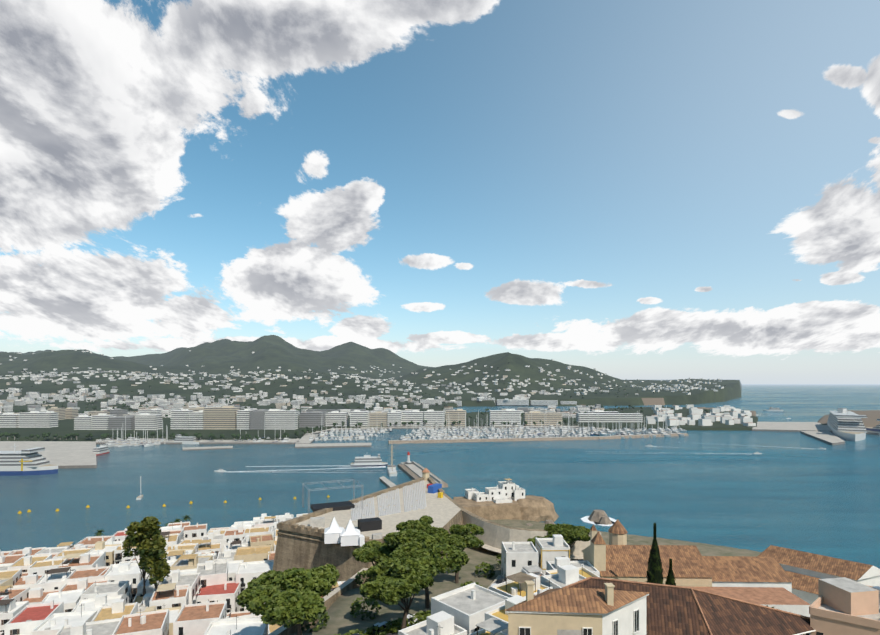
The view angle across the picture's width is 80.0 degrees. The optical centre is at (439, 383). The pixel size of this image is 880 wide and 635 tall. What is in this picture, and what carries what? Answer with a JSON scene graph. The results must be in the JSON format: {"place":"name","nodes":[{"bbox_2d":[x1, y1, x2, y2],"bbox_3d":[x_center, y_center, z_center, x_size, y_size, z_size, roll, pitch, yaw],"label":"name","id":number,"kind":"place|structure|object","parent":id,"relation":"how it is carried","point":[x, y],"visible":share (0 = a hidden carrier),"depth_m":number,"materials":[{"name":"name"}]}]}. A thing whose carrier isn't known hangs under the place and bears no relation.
{"place":"outdoors","nodes":[
{"label":"outdoors","id":0,"kind":"place"},
{"bbox_2d":[0,384,879,568],"bbox_3d":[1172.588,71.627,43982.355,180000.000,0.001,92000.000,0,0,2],"label":"sea","id":1,"kind":"structure","parent":0,"point":[814,499],"depth_m":384.43,"materials":[{"name":"blue liquid"}]},
{"bbox_2d":[0,443,57,475],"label":"ferry","id":2,"kind":"object","parent":1,"relation":"in","point":[30,461],"visible":0.98,"depth_m":410.06,"materials":[{"name":"grey metal"}]},
{"bbox_2d":[18,495,329,513],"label":"buoys","id":3,"kind":"object","parent":1,"relation":"on","point":[128,506],"visible":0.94,"depth_m":303.28,"materials":[{"name":"yellow plastic"}]},
{"bbox_2d":[350,454,387,466],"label":"ferry","id":4,"kind":"object","parent":1,"relation":"on","point":[369,461],"visible":0.94,"depth_m":453.41,"materials":[{"name":"grey metal"}]},
{"bbox_2d":[142,429,615,444],"bbox_3d":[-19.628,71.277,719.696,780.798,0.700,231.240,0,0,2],"label":"marina pontoons","id":5,"kind":"object","parent":1,"relation":"on","point":[388,432],"visible":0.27,"depth_m":709.20,"materials":[{"name":"concrete"}]},
{"bbox_2d":[97,405,686,446],"bbox_3d":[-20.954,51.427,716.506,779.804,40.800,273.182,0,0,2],"label":"marina sailboats","id":6,"kind":"object","parent":1,"relation":"on","point":[512,432],"visible":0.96,"depth_m":723.47,"materials":[{"name":"grey"}]},
{"bbox_2d":[379,452,447,487],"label":"breakwater","id":7,"kind":"object","parent":1,"relation":"in","point":[412,470],"visible":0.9,"depth_m":405.86,"materials":[{"name":"concrete"}]},
{"bbox_2d":[0,422,878,468],"bbox_3d":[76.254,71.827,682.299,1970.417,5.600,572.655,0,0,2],"label":"harbour quays","id":8,"kind":"object","parent":1,"relation":"in","point":[70,454],"visible":0.48,"depth_m":618.43,"materials":[{"name":"concrete"}]},
{"bbox_2d":[233,433,688,448],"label":"breakwater rocks","id":9,"kind":"object","parent":8,"relation":"on","point":[513,439],"visible":0.69,"depth_m":658.12,"materials":[{"name":"stone"}]},
{"bbox_2d":[93,384,795,455],"bbox_3d":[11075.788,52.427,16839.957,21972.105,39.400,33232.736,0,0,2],"label":"yachts","id":10,"kind":"object","parent":1,"relation":"on","point":[102,449],"visible":0.94,"depth_m":622.46,"materials":[{"name":"grey"}]},
{"bbox_2d":[136,414,825,499],"bbox_3d":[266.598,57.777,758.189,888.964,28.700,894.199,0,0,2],"label":"sailboats","id":11,"kind":"object","parent":1,"relation":"on","point":[391,470],"visible":0.79,"depth_m":421.74,"materials":[{"name":"grey"}]},
{"bbox_2d":[226,442,810,472],"bbox_3d":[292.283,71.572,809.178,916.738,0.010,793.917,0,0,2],"label":"wake foam","id":12,"kind":"object","parent":1,"relation":"on","point":[401,470],"visible":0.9,"depth_m":443.06,"materials":[{"name":"white"}]},
{"bbox_2d":[526,509,616,525],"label":"sea rocks","id":13,"kind":"object","parent":1,"relation":"in","point":[599,517],"visible":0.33,"depth_m":271.45,"materials":[{"name":"grey stone"}]},
{"bbox_2d":[827,408,866,440],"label":"cruise ship","id":14,"kind":"object","parent":1,"relation":"on","point":[844,423],"visible":0.94,"depth_m":699.12,"materials":[{"name":"grey metal"}]},
{"bbox_2d":[866,419,879,434],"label":"ferry","id":15,"kind":"object","parent":1,"relation":"on","point":[876,429],"visible":0.62,"depth_m":741.70,"materials":[{"name":"grey"}]},
{"bbox_2d":[0,335,879,440],"bbox_3d":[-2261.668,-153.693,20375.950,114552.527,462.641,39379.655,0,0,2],"label":"hills","id":16,"kind":"structure","parent":0,"point":[273,353],"depth_m":2135.30,"materials":[{"name":"green plant"}]},
{"bbox_2d":[0,349,723,394],"bbox_3d":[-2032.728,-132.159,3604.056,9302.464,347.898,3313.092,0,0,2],"label":"hillside houses","id":17,"kind":"structure","parent":16,"relation":"on","point":[650,387],"depth_m":2167.13,"materials":[{"name":"white paint"}]},
{"bbox_2d":[0,362,747,440],"bbox_3d":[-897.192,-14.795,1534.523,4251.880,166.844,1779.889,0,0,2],"label":"city trees","id":18,"kind":"object","parent":16,"relation":"on","point":[107,435],"visible":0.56,"depth_m":1142.35,"materials":[{"name":"green plant"}]},
{"bbox_2d":[0,366,755,429],"bbox_3d":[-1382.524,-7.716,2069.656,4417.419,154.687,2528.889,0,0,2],"label":"city blocks","id":19,"kind":"structure","parent":16,"relation":"on","point":[213,415],"depth_m":1004.20,"materials":[{"name":"white"}]},
{"bbox_2d":[0,0,879,383],"label":"sky","id":20,"kind":"structure","parent":0,"point":[621,189],"materials":[{"name":"blue"}]},
{"bbox_2d":[290,519,761,634],"bbox_3d":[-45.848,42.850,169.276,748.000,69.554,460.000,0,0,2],"label":"ground","id":21,"kind":"structure","parent":0,"point":[342,621],"depth_m":123.39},
{"bbox_2d":[0,513,344,634],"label":"town houses","id":22,"kind":"structure","parent":21,"relation":"on","point":[90,585],"depth_m":144.77,"materials":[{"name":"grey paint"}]},
{"bbox_2d":[121,516,170,595],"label":"town tree","id":23,"kind":"object","parent":22,"relation":"on","point":[152,554],"visible":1,"depth_m":132.31,"materials":[{"name":"green plant"}]},
{"bbox_2d":[301,555,500,634],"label":"shrubs","id":24,"kind":"object","parent":21,"relation":"on","point":[356,603],"visible":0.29,"depth_m":93.84,"materials":[{"name":"green plant"}]},
{"bbox_2d":[236,515,589,634],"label":"pine trees","id":25,"kind":"object","parent":21,"relation":"on","point":[416,550],"visible":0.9,"depth_m":82.81,"materials":[{"name":"green plant"}]},
{"bbox_2d":[357,575,501,634],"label":"terrace road","id":26,"kind":"structure","parent":21,"relation":"on","point":[394,633],"depth_m":86.95,"materials":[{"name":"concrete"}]},
{"bbox_2d":[352,577,505,634],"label":"parked cars","id":27,"kind":"object","parent":26,"relation":"on","point":[500,580],"visible":0.23,"depth_m":88.96,"materials":[{"name":"grey"}]},
{"bbox_2d":[94,515,773,607],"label":"palm trees","id":28,"kind":"object","parent":21,"relation":"on","point":[175,521],"visible":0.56,"depth_m":239.98,"materials":[{"name":"green plant"}]},
{"bbox_2d":[268,468,600,634],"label":"bastion walls","id":29,"kind":"structure","parent":21,"relation":"on","point":[300,542],"depth_m":148.25,"materials":[{"name":"beige stone"}]},
{"bbox_2d":[302,479,442,546],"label":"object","id":30,"kind":"object","parent":29,"relation":"on","point":[349,535],"visible":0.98,"depth_m":166.87,"materials":[{"name":"white fabric"}]},
{"bbox_2d":[453,478,558,521],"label":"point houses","id":31,"kind":"structure","parent":21,"relation":"on","point":[506,499],"depth_m":275.58,"materials":[{"name":"brown stone"}]},
{"bbox_2d":[398,519,879,634],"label":"foreground houses","id":32,"kind":"structure","parent":21,"relation":"on","point":[547,587],"depth_m":74.27,"materials":[{"name":"brown"}]},
{"bbox_2d":[646,523,675,585],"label":"cypress trees","id":33,"kind":"object","parent":21,"relation":"on","point":[654,572],"visible":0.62,"depth_m":100.00,"materials":[{"name":"green plant"}]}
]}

